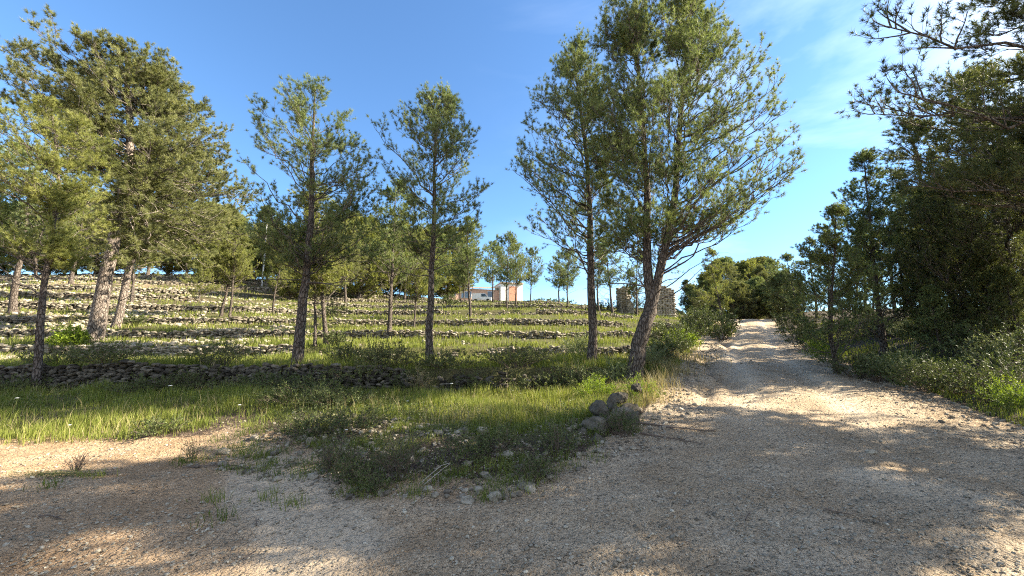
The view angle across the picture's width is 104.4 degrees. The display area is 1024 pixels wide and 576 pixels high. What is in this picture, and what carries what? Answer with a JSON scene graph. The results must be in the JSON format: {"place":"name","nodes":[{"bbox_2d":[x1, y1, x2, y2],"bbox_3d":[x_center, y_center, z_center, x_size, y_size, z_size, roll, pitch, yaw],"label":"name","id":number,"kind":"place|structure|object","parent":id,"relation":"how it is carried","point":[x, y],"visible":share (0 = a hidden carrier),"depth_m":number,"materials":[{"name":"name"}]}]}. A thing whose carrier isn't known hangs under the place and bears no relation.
{"place":"outdoors","nodes":[
{"label":"outdoors","id":0,"kind":"place"},
{"bbox_2d":[0,275,1023,575],"bbox_3d":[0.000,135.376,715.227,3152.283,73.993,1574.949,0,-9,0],"label":"ground","id":1,"kind":"structure","parent":0,"point":[126,493],"depth_m":4.42,"materials":[{"name":"beige soil"}]},
{"bbox_2d":[0,136,59,279],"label":"pine tree","id":2,"kind":"object","parent":1,"relation":"on","point":[14,206],"visible":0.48,"depth_m":20.78,"materials":[{"name":"green plant"}]},
{"bbox_2d":[0,141,95,313],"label":"pine tree","id":3,"kind":"object","parent":1,"relation":"on","point":[13,299],"visible":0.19,"depth_m":24.49,"materials":[{"name":"green plant"}]},
{"bbox_2d":[13,342,105,366],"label":"bush","id":4,"kind":"object","parent":1,"relation":"on","point":[47,357],"visible":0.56,"depth_m":12.06,"materials":[{"name":"green plant"}]},
{"bbox_2d":[0,89,120,390],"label":"pine tree","id":5,"kind":"object","parent":1,"relation":"on","point":[56,195],"visible":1,"depth_m":11.84,"materials":[{"name":"green plant"}]},
{"bbox_2d":[46,322,93,346],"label":"bush","id":6,"kind":"object","parent":1,"relation":"on","point":[76,338],"visible":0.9,"depth_m":16.27,"materials":[{"name":"green plant"}]},
{"bbox_2d":[66,333,158,364],"bbox_3d":[-11.966,1.894,11.906,2.043,1.093,1.844,0,-9,0],"label":"bush","id":7,"kind":"object","parent":1,"relation":"on","point":[115,356],"visible":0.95,"depth_m":11.57,"materials":[{"name":"green plant"}]},
{"bbox_2d":[0,4,263,343],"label":"pine tree","id":8,"kind":"object","parent":1,"relation":"on","point":[162,110],"visible":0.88,"depth_m":17.65,"materials":[{"name":"green plant"}]},
{"bbox_2d":[92,372,199,395],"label":"bush","id":9,"kind":"object","parent":1,"relation":"on","point":[137,384],"visible":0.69,"depth_m":10.65,"materials":[{"name":"green plant"}]},
{"bbox_2d":[127,407,194,437],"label":"bush","id":10,"kind":"object","parent":1,"relation":"on","point":[155,426],"visible":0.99,"depth_m":6.95,"materials":[{"name":"green plant"}]},
{"bbox_2d":[73,145,253,328],"bbox_3d":[-19.159,-2.989,22.142,7.630,10.597,7.321,-6,-11,34],"label":"pine tree","id":11,"kind":"object","parent":1,"relation":"on","point":[123,297],"visible":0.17,"depth_m":22.12,"materials":[{"name":"green plant"}]},
{"bbox_2d":[144,364,226,392],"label":"bush","id":12,"kind":"object","parent":1,"relation":"on","point":[184,377],"visible":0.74,"depth_m":11.18,"materials":[{"name":"green plant"}]},
{"bbox_2d":[179,251,224,301],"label":"pine tree","id":13,"kind":"object","parent":1,"relation":"on","point":[202,271],"visible":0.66,"depth_m":34.69,"materials":[{"name":"green plant"}]},
{"bbox_2d":[176,219,254,284],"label":"pine tree","id":14,"kind":"object","parent":1,"relation":"on","point":[196,245],"visible":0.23,"depth_m":45.78,"materials":[{"name":"green plant"}]},
{"bbox_2d":[179,336,264,364],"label":"bush","id":15,"kind":"object","parent":1,"relation":"on","point":[218,352],"visible":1,"depth_m":12.49,"materials":[{"name":"green plant"}]},
{"bbox_2d":[201,221,259,316],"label":"pine tree","id":16,"kind":"object","parent":1,"relation":"on","point":[237,279],"visible":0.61,"depth_m":27.14,"materials":[{"name":"green plant"}]},
{"bbox_2d":[213,217,261,316],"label":"pine tree","id":17,"kind":"object","parent":1,"relation":"on","point":[242,261],"visible":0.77,"depth_m":26.84,"materials":[{"name":"green plant"}]},
{"bbox_2d":[229,368,303,391],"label":"bush","id":18,"kind":"object","parent":1,"relation":"on","point":[268,380],"visible":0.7,"depth_m":10.66,"materials":[{"name":"green plant"}]},
{"bbox_2d":[0,273,564,361],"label":"rubble","id":19,"kind":"object","parent":1,"relation":"on","point":[172,343],"visible":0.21,"depth_m":23.85,"materials":[{"name":"stone"}]},
{"bbox_2d":[256,246,319,300],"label":"pine tree","id":20,"kind":"object","parent":1,"relation":"on","point":[293,286],"visible":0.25,"depth_m":41.82,"materials":[{"name":"green plant"}]},
{"bbox_2d":[0,359,586,393],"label":"stone wall","id":21,"kind":"structure","parent":1,"relation":"on","point":[73,374],"depth_m":11.44,"materials":[{"name":"stone"}]},
{"bbox_2d":[247,379,347,407],"bbox_3d":[-4.718,2.334,8.904,1.890,0.640,1.638,0,-9,0],"label":"bush","id":22,"kind":"object","parent":1,"relation":"on","point":[288,393],"visible":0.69,"depth_m":8.74,"materials":[{"name":"green plant"}]},
{"bbox_2d":[265,400,349,444],"bbox_3d":[-3.444,2.244,6.653,1.259,0.657,1.159,-6,-11,36],"label":"bush","id":23,"kind":"object","parent":1,"relation":"on","point":[297,428],"visible":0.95,"depth_m":6.48,"materials":[{"name":"green plant"}]},
{"bbox_2d":[264,183,354,344],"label":"pine tree","id":24,"kind":"object","parent":1,"relation":"on","point":[323,288],"visible":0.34,"depth_m":17.58,"materials":[{"name":"green plant"}]},
{"bbox_2d":[287,206,336,346],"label":"pine tree","id":25,"kind":"object","parent":1,"relation":"on","point":[313,295],"visible":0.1,"depth_m":17.60,"materials":[{"name":"green plant"}]},
{"bbox_2d":[234,72,392,364],"bbox_3d":[-6.385,-2.219,12.698,4.942,9.413,4.372,4,-9,-22],"label":"pine tree","id":26,"kind":"object","parent":1,"relation":"on","point":[306,260],"visible":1,"depth_m":12.35,"materials":[{"name":"green plant"}]},
{"bbox_2d":[283,368,350,391],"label":"bush","id":27,"kind":"object","parent":1,"relation":"on","point":[304,379],"visible":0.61,"depth_m":10.59,"materials":[{"name":"green plant"}]},
{"bbox_2d":[0,282,642,311],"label":"stone wall","id":28,"kind":"structure","parent":1,"relation":"on","point":[78,287],"depth_m":38.40,"materials":[{"name":"stone"}]},
{"bbox_2d":[0,326,661,492],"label":"weeds","id":29,"kind":"object","parent":1,"relation":"on","point":[430,430],"visible":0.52,"depth_m":6.78,"materials":[{"name":"green plant"}]},
{"bbox_2d":[0,342,662,358],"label":"stone wall","id":30,"kind":"structure","parent":1,"relation":"on","point":[19,348],"depth_m":16.21,"materials":[{"name":"stone"}]},
{"bbox_2d":[0,328,672,339],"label":"stone wall","id":31,"kind":"structure","parent":1,"relation":"on","point":[177,334],"depth_m":20.84,"materials":[{"name":"stone"}]},
{"bbox_2d":[298,384,376,408],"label":"bush","id":32,"kind":"object","parent":1,"relation":"on","point":[325,392],"visible":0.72,"depth_m":8.51,"materials":[{"name":"green plant"}]},
{"bbox_2d":[0,290,676,316],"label":"stone wall","id":33,"kind":"structure","parent":1,"relation":"on","point":[3,294],"depth_m":35.55,"materials":[{"name":"stone"}]},
{"bbox_2d":[308,433,368,473],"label":"bush","id":34,"kind":"object","parent":1,"relation":"on","point":[329,464],"visible":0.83,"depth_m":5.02,"materials":[{"name":"green plant"}]},
{"bbox_2d":[0,315,679,329],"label":"stone wall","id":35,"kind":"structure","parent":1,"relation":"on","point":[406,323],"depth_m":26.87,"materials":[{"name":"stone"}]},
{"bbox_2d":[0,300,682,322],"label":"stone wall","id":36,"kind":"structure","parent":1,"relation":"on","point":[80,306],"depth_m":30.62,"materials":[{"name":"stone"}]},
{"bbox_2d":[0,276,682,312],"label":"stone wall","id":37,"kind":"structure","parent":1,"relation":"on","point":[117,279],"depth_m":43.07,"materials":[{"name":"stone"}]},
{"bbox_2d":[318,338,369,361],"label":"bush","id":38,"kind":"object","parent":1,"relation":"on","point":[339,353],"visible":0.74,"depth_m":12.39,"materials":[{"name":"green plant"}]},
{"bbox_2d":[323,225,368,303],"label":"pine tree","id":39,"kind":"object","parent":1,"relation":"on","point":[353,271],"visible":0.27,"depth_m":44.25,"materials":[{"name":"green plant"}]},
{"bbox_2d":[317,396,392,433],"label":"bush","id":40,"kind":"object","parent":1,"relation":"on","point":[342,420],"visible":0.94,"depth_m":6.59,"materials":[{"name":"green plant"}]},
{"bbox_2d":[320,441,389,488],"bbox_3d":[-1.840,2.100,4.691,0.680,0.542,0.697,-8,-12,43],"label":"bush","id":41,"kind":"object","parent":1,"relation":"on","point":[348,467],"visible":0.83,"depth_m":4.61,"materials":[{"name":"green plant"}]},
{"bbox_2d":[313,353,404,382],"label":"bush","id":42,"kind":"object","parent":1,"relation":"on","point":[359,371],"visible":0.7,"depth_m":11.03,"materials":[{"name":"green plant"}]},
{"bbox_2d":[334,210,407,298],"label":"pine tree","id":43,"kind":"object","parent":1,"relation":"on","point":[361,288],"visible":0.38,"depth_m":50.16,"materials":[{"name":"green plant"}]},
{"bbox_2d":[344,458,397,495],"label":"bush","id":44,"kind":"object","parent":1,"relation":"on","point":[373,482],"visible":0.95,"depth_m":4.33,"materials":[{"name":"green plant"}]},
{"bbox_2d":[0,275,745,443],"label":"dry grass","id":45,"kind":"structure","parent":1,"relation":"on","point":[672,370],"depth_m":9.05,"materials":[{"name":"green plant"}]},
{"bbox_2d":[354,337,418,366],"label":"bush","id":46,"kind":"object","parent":1,"relation":"on","point":[395,360],"visible":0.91,"depth_m":11.59,"materials":[{"name":"green plant"}]},
{"bbox_2d":[355,177,430,336],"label":"pine tree","id":47,"kind":"object","parent":1,"relation":"on","point":[392,231],"visible":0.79,"depth_m":21.88,"materials":[{"name":"green plant"}]},
{"bbox_2d":[359,423,433,481],"bbox_3d":[-1.334,1.946,4.707,0.720,0.666,0.884,-4,-10,26],"label":"bush","id":48,"kind":"object","parent":1,"relation":"on","point":[397,458],"visible":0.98,"depth_m":4.64,"materials":[{"name":"green plant"}]},
{"bbox_2d":[187,411,642,504],"bbox_3d":[-1.146,2.408,6.583,6.735,0.512,5.331,0,-9,0],"label":"bank rubble","id":49,"kind":"object","parent":1,"relation":"on","point":[465,500],"visible":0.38,"depth_m":5.35,"materials":[{"name":"stone"}]},
{"bbox_2d":[394,232,438,326],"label":"pine tree","id":50,"kind":"object","parent":1,"relation":"on","point":[417,284],"visible":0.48,"depth_m":25.06,"materials":[{"name":"green plant"}]},
{"bbox_2d":[366,76,493,363],"bbox_3d":[-2.785,-2.358,13.588,4.518,10.020,3.778,0,-9,0],"label":"pine tree","id":51,"kind":"object","parent":1,"relation":"on","point":[436,112],"visible":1,"depth_m":13.31,"materials":[{"name":"green plant"}]},
{"bbox_2d":[414,233,452,292],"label":"pine tree","id":52,"kind":"object","parent":1,"relation":"on","point":[438,281],"visible":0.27,"depth_m":61.38,"materials":[{"name":"green plant"}]},
{"bbox_2d":[403,346,483,369],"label":"bush","id":53,"kind":"object","parent":1,"relation":"on","point":[444,360],"visible":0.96,"depth_m":11.57,"materials":[{"name":"green plant"}]},
{"bbox_2d":[434,224,484,298],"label":"pine tree","id":54,"kind":"object","parent":1,"relation":"on","point":[451,289],"visible":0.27,"depth_m":71.67,"materials":[{"name":"green plant"}]},
{"bbox_2d":[436,429,495,465],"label":"bush","id":55,"kind":"object","parent":1,"relation":"on","point":[468,452],"visible":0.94,"depth_m":5.04,"materials":[{"name":"green plant"}]},
{"bbox_2d":[444,215,495,317],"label":"pine tree","id":56,"kind":"object","parent":1,"relation":"on","point":[468,254],"visible":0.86,"depth_m":31.30,"materials":[{"name":"green plant"}]},
{"bbox_2d":[452,282,523,300],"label":"house","id":57,"kind":"structure","parent":1,"relation":"on","point":[500,295],"depth_m":95.91,"materials":[{"name":"brick"}]},
{"bbox_2d":[470,412,519,451],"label":"bush","id":58,"kind":"object","parent":1,"relation":"on","point":[498,434],"visible":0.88,"depth_m":5.33,"materials":[{"name":"green plant"}]},
{"bbox_2d":[491,231,528,307],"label":"pine tree","id":59,"kind":"object","parent":1,"relation":"on","point":[509,274],"visible":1,"depth_m":40.55,"materials":[{"name":"green plant"}]},
{"bbox_2d":[0,273,1023,528],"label":"grass","id":60,"kind":"structure","parent":1,"relation":"on","point":[232,395],"depth_m":9.29,"materials":[{"name":"green plant"}]},
{"bbox_2d":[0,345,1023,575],"bbox_3d":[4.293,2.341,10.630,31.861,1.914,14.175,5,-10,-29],"label":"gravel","id":61,"kind":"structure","parent":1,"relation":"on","point":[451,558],"depth_m":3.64,"materials":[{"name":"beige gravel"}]},
{"bbox_2d":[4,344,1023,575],"bbox_3d":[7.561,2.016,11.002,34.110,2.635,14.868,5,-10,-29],"label":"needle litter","id":62,"kind":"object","parent":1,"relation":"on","point":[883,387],"visible":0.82,"depth_m":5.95,"materials":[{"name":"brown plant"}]},
{"bbox_2d":[475,339,559,368],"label":"bush","id":63,"kind":"object","parent":1,"relation":"on","point":[514,356],"visible":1,"depth_m":11.69,"materials":[{"name":"green plant"}]},
{"bbox_2d":[520,245,545,300],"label":"pine tree","id":64,"kind":"object","parent":1,"relation":"on","point":[530,272],"visible":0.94,"depth_m":67.28,"materials":[{"name":"green plant"}]},
{"bbox_2d":[511,366,577,392],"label":"bush","id":65,"kind":"object","parent":1,"relation":"on","point":[523,380],"visible":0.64,"depth_m":10.67,"materials":[{"name":"green plant"}]},
{"bbox_2d":[532,417,588,453],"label":"bush","id":66,"kind":"object","parent":1,"relation":"on","point":[555,436],"visible":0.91,"depth_m":5.34,"materials":[{"name":"green plant"}]},
{"bbox_2d":[549,246,585,304],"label":"pine tree","id":67,"kind":"object","parent":1,"relation":"on","point":[569,279],"visible":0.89,"depth_m":52.32,"materials":[{"name":"green plant"}]},
{"bbox_2d":[504,21,642,361],"bbox_3d":[1.903,-3.426,13.908,4.704,12.015,4.243,6,-10,-34],"label":"pine tree","id":68,"kind":"object","parent":1,"relation":"on","point":[578,60],"visible":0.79,"depth_m":13.55,"materials":[{"name":"green plant"}]},
{"bbox_2d":[570,373,621,398],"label":"bush","id":69,"kind":"object","parent":1,"relation":"on","point":[608,389],"visible":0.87,"depth_m":9.22,"materials":[{"name":"green plant"}]},
{"bbox_2d":[585,236,629,313],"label":"pine tree","id":70,"kind":"object","parent":1,"relation":"on","point":[609,272],"visible":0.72,"depth_m":38.78,"materials":[{"name":"green plant"}]},
{"bbox_2d":[619,250,655,315],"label":"pine tree","id":71,"kind":"object","parent":1,"relation":"on","point":[630,271],"visible":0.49,"depth_m":40.49,"materials":[{"name":"green plant"}]},
{"bbox_2d":[656,285,676,317],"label":"ruined wall","id":72,"kind":"structure","parent":1,"relation":"on","point":[668,304],"depth_m":41.91,"materials":[{"name":"stone"}]},
{"bbox_2d":[577,0,806,387],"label":"pine tree","id":73,"kind":"object","parent":1,"relation":"on","point":[633,34],"visible":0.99,"depth_m":11.29,"materials":[{"name":"green plant"}]},
{"bbox_2d":[684,274,728,315],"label":"pine tree","id":74,"kind":"object","parent":1,"relation":"on","point":[702,281],"visible":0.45,"depth_m":49.64,"materials":[{"name":"green plant"}]},
{"bbox_2d":[690,247,739,315],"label":"pine tree","id":75,"kind":"object","parent":1,"relation":"on","point":[709,275],"visible":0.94,"depth_m":33.37,"materials":[{"name":"green plant"}]},
{"bbox_2d":[701,320,741,339],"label":"bush","id":76,"kind":"object","parent":1,"relation":"on","point":[727,328],"visible":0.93,"depth_m":24.55,"materials":[{"name":"green plant"}]},
{"bbox_2d":[723,280,760,318],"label":"pine tree","id":77,"kind":"object","parent":1,"relation":"on","point":[741,297],"visible":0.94,"depth_m":49.46,"materials":[{"name":"green plant"}]},
{"bbox_2d":[722,258,772,318],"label":"pine tree","id":78,"kind":"object","parent":1,"relation":"on","point":[747,267],"visible":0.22,"depth_m":62.60,"materials":[{"name":"green plant"}]},
{"bbox_2d":[761,271,806,314],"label":"pine tree","id":79,"kind":"object","parent":1,"relation":"on","point":[775,286],"visible":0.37,"depth_m":40.53,"materials":[{"name":"green plant"}]},
{"bbox_2d":[767,251,821,324],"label":"pine tree","id":80,"kind":"object","parent":1,"relation":"on","point":[786,257],"visible":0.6,"depth_m":31.08,"materials":[{"name":"green plant"}]},
{"bbox_2d":[784,201,895,372],"bbox_3d":[9.864,-0.041,12.294,2.882,5.392,2.850,5,-10,-36],"label":"pine tree","id":81,"kind":"object","parent":1,"relation":"on","point":[829,239],"visible":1,"depth_m":12.13,"materials":[{"name":"green plant"}]},
{"bbox_2d":[825,346,884,378],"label":"bush","id":82,"kind":"object","parent":1,"relation":"on","point":[840,368],"visible":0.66,"depth_m":11.41,"materials":[{"name":"green plant"}]},
{"bbox_2d":[808,146,935,353],"bbox_3d":[13.900,-1.502,15.444,4.137,8.124,4.091,-4,-12,33],"label":"pine tree","id":83,"kind":"object","parent":1,"relation":"on","point":[870,210],"visible":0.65,"depth_m":15.13,"materials":[{"name":"green plant"}]},
{"bbox_2d":[846,353,907,381],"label":"bush","id":84,"kind":"object","parent":1,"relation":"on","point":[872,372],"visible":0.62,"depth_m":10.57,"materials":[{"name":"green plant"}]},
{"bbox_2d":[859,340,945,385],"bbox_3d":[9.845,1.913,10.024,1.350,1.153,1.643,0,-9,0],"label":"bush","id":85,"kind":"object","parent":1,"relation":"on","point":[892,362],"visible":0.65,"depth_m":9.93,"materials":[{"name":"green plant"}]},
{"bbox_2d":[834,0,1023,220],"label":"pine tree","id":86,"kind":"object","parent":1,"relation":"on","point":[989,173],"visible":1,"depth_m":7.47,"materials":[{"name":"green plant"}]},
{"bbox_2d":[900,285,979,359],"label":"pine tree","id":87,"kind":"object","parent":1,"relation":"on","point":[934,295],"visible":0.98,"depth_m":11.79,"materials":[{"name":"green plant"}]},
{"bbox_2d":[862,111,1017,311],"bbox_3d":[17.417,-2.657,16.403,4.401,9.575,5.727,-6,-10,33],"label":"pine tree","id":88,"kind":"object","parent":1,"relation":"on","point":[904,128],"visible":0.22,"depth_m":16.35,"materials":[{"name":"green plant"}]},
{"bbox_2d":[883,180,1004,327],"bbox_3d":[15.027,-0.948,13.907,3.250,5.802,3.214,-11,-15,39],"label":"pine tree","id":89,"kind":"object","parent":1,"relation":"on","point":[911,231],"visible":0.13,"depth_m":13.95,"materials":[{"name":"green plant"}]},
{"bbox_2d":[876,172,1023,346],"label":"pine tree","id":90,"kind":"object","parent":1,"relation":"on","point":[926,203],"visible":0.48,"depth_m":12.61,"materials":[{"name":"green plant"}]},
{"bbox_2d":[886,141,1023,344],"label":"pine tree","id":91,"kind":"object","parent":1,"relation":"on","point":[1013,242],"visible":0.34,"depth_m":11.82,"materials":[{"name":"green plant"}]},
{"bbox_2d":[887,61,1023,317],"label":"pine tree","id":92,"kind":"object","parent":1,"relation":"on","point":[965,95],"visible":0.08,"depth_m":14.87,"materials":[{"name":"green plant"}]},
{"bbox_2d":[938,329,1023,370],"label":"bush","id":93,"kind":"object","parent":1,"relation":"on","point":[983,352],"visible":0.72,"depth_m":9.83,"materials":[{"name":"green plant"}]},
{"bbox_2d":[940,248,1023,350],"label":"pine tree","id":94,"kind":"object","parent":1,"relation":"on","point":[979,260],"visible":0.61,"depth_m":11.46,"materials":[{"name":"green plant"}]},
{"bbox_2d":[946,358,1023,403],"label":"bush","id":95,"kind":"object","parent":1,"relation":"on","point":[987,382],"visible":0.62,"depth_m":7.85,"materials":[{"name":"green plant"}]},
{"bbox_2d":[957,341,1023,384],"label":"bush","id":96,"kind":"object","parent":1,"relation":"on","point":[1016,369],"visible":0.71,"depth_m":8.36,"materials":[{"name":"green plant"}]},
{"bbox_2d":[957,310,1023,359],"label":"bush","id":97,"kind":"object","parent":1,"relation":"on","point":[1002,328],"visible":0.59,"depth_m":10.12,"materials":[{"name":"green plant"}]},
{"bbox_2d":[960,265,1023,345],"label":"pine tree","id":98,"kind":"object","parent":1,"relation":"on","point":[1007,278],"visible":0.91,"depth_m":10.72,"materials":[{"name":"green plant"}]},
{"bbox_2d":[968,370,1023,410],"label":"bush","id":99,"kind":"object","parent":1,"relation":"on","point":[1002,395],"visible":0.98,"depth_m":7.19,"materials":[{"name":"green plant"}]},
{"bbox_2d":[0,0,1023,310],"label":"sky","id":100,"kind":"structure","parent":0,"point":[376,55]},
{"bbox_2d":[403,319,1023,575],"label":"road","id":101,"kind":"structure","parent":0,"point":[757,336],"depth_m":4.14,"materials":[{"name":"beige gravel"}]},
{"bbox_2d":[503,444,560,482],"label":"bush","id":102,"kind":"object","parent":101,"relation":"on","point":[535,464],"visible":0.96,"depth_m":4.50,"materials":[{"name":"green plant"}]},
{"bbox_2d":[592,402,649,436],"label":"bush","id":103,"kind":"object","parent":101,"relation":"on","point":[621,418],"visible":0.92,"depth_m":6.07,"materials":[{"name":"green plant"}]},
{"bbox_2d":[683,300,742,333],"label":"bush","id":104,"kind":"object","parent":101,"relation":"on","point":[707,319],"visible":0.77,"depth_m":27.19,"materials":[{"name":"green plant"}]},
{"bbox_2d":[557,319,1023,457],"bbox_3d":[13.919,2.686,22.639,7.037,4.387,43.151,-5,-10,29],"label":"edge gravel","id":105,"kind":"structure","parent":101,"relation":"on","point":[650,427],"depth_m":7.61,"materials":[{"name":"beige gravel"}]},
{"bbox_2d":[875,344,965,392],"bbox_3d":[9.699,1.862,9.237,1.579,1.119,1.404,2,-9,-14],"label":"bush","id":106,"kind":"object","parent":101,"relation":"on","point":[903,376],"visible":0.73,"depth_m":9.21,"materials":[{"name":"green plant"}]},
{"bbox_2d":[912,355,996,396],"bbox_3d":[9.628,1.917,8.628,1.672,0.905,1.360,5,-10,-30],"label":"bush","id":107,"kind":"object","parent":101,"relation":"on","point":[948,377],"visible":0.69,"depth_m":8.54,"materials":[{"name":"green plant"}]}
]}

